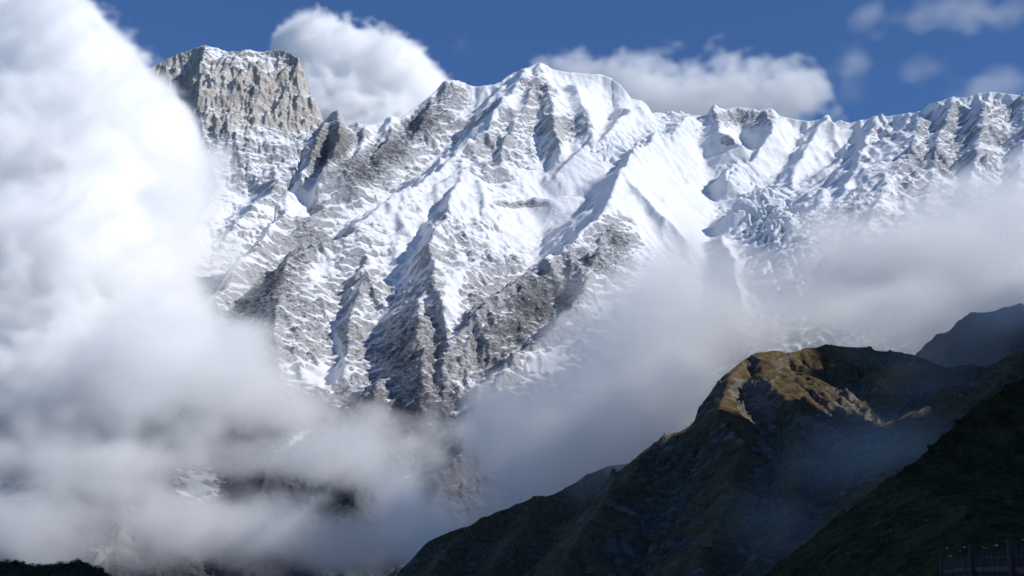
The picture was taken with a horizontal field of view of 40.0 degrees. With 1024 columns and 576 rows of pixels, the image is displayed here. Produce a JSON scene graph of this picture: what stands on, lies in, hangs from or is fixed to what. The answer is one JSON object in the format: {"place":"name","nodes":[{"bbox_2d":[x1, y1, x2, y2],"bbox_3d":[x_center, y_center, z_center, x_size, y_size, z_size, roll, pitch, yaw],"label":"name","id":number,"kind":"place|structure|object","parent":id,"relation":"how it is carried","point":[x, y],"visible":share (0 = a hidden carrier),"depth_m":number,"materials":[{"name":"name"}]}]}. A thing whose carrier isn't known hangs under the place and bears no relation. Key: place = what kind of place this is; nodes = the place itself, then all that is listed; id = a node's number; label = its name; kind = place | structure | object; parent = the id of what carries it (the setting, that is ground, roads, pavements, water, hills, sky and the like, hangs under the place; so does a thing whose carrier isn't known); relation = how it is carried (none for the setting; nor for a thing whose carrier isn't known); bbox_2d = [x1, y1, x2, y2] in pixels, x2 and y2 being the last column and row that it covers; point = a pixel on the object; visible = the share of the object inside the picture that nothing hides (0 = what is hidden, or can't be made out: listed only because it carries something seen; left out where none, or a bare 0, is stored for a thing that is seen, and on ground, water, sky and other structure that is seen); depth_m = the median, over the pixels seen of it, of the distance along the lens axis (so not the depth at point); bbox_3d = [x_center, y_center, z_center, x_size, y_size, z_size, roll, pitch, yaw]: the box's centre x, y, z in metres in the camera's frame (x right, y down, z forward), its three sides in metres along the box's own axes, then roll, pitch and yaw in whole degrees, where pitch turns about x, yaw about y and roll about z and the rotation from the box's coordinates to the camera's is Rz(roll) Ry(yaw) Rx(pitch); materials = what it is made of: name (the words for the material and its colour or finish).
{"place":"outdoors","nodes":[
{"label":"outdoors","id":0,"kind":"place"},
{"bbox_2d":[0,562,107,575],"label":"hill","id":1,"kind":"structure","parent":0,"point":[72,566],"depth_m":678.55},
{"bbox_2d":[0,557,112,575],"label":"scrub","id":2,"kind":"object","parent":1,"relation":"on","point":[58,569],"visible":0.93,"depth_m":673.21,"materials":[{"name":"green plant"}]},
{"bbox_2d":[0,45,323,500],"bbox_3d":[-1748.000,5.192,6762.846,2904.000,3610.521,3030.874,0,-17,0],"label":"mountain","id":3,"kind":"structure","parent":0,"point":[137,215],"depth_m":7299.82,"materials":[{"name":"white snow"}]},
{"bbox_2d":[0,63,1023,575],"bbox_3d":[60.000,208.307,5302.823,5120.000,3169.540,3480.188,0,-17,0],"label":"mountain","id":4,"kind":"structure","parent":0,"point":[448,307],"depth_m":4864.85,"materials":[{"name":"white snow"}]},
{"bbox_2d":[0,0,1023,129],"label":"sky","id":5,"kind":"structure","parent":0,"point":[368,61],"materials":[{"name":"blue"}]},
{"bbox_2d":[397,463,628,575],"bbox_3d":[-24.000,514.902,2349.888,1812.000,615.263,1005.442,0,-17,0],"label":"hill","id":6,"kind":"structure","parent":0,"point":[521,539],"depth_m":2426.28,"materials":[{"name":"black stone"}]},
{"bbox_2d":[522,344,1023,575],"bbox_3d":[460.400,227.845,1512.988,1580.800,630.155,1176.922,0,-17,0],"label":"hill","id":7,"kind":"structure","parent":0,"point":[763,463],"depth_m":1396.56,"materials":[{"name":"brown stone"}]},
{"bbox_2d":[764,379,1023,575],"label":"slope","id":8,"kind":"structure","parent":0,"point":[959,485],"depth_m":338.76,"materials":[{"name":"green plant"}]},
{"bbox_2d":[951,416,960,421],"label":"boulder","id":9,"kind":"object","parent":8,"relation":"on","point":[956,419],"visible":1,"depth_m":461.67,"materials":[{"name":"black stone"}]},
{"bbox_2d":[915,303,1023,367],"bbox_3d":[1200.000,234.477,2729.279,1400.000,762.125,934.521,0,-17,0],"label":"hill","id":10,"kind":"structure","parent":0,"point":[985,339],"depth_m":2934.68,"materials":[{"name":"grey stone"}]},
{"bbox_3d":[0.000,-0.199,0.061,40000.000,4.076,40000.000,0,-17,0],"label":"ground","id":11,"kind":"structure","parent":0,"visible":0},
{"bbox_2d":[938,539,1023,575],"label":"fence","id":12,"kind":"object","parent":11,"relation":"on","point":[1013,567],"visible":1,"depth_m":19.30,"materials":[{"name":"metal"}]}
]}

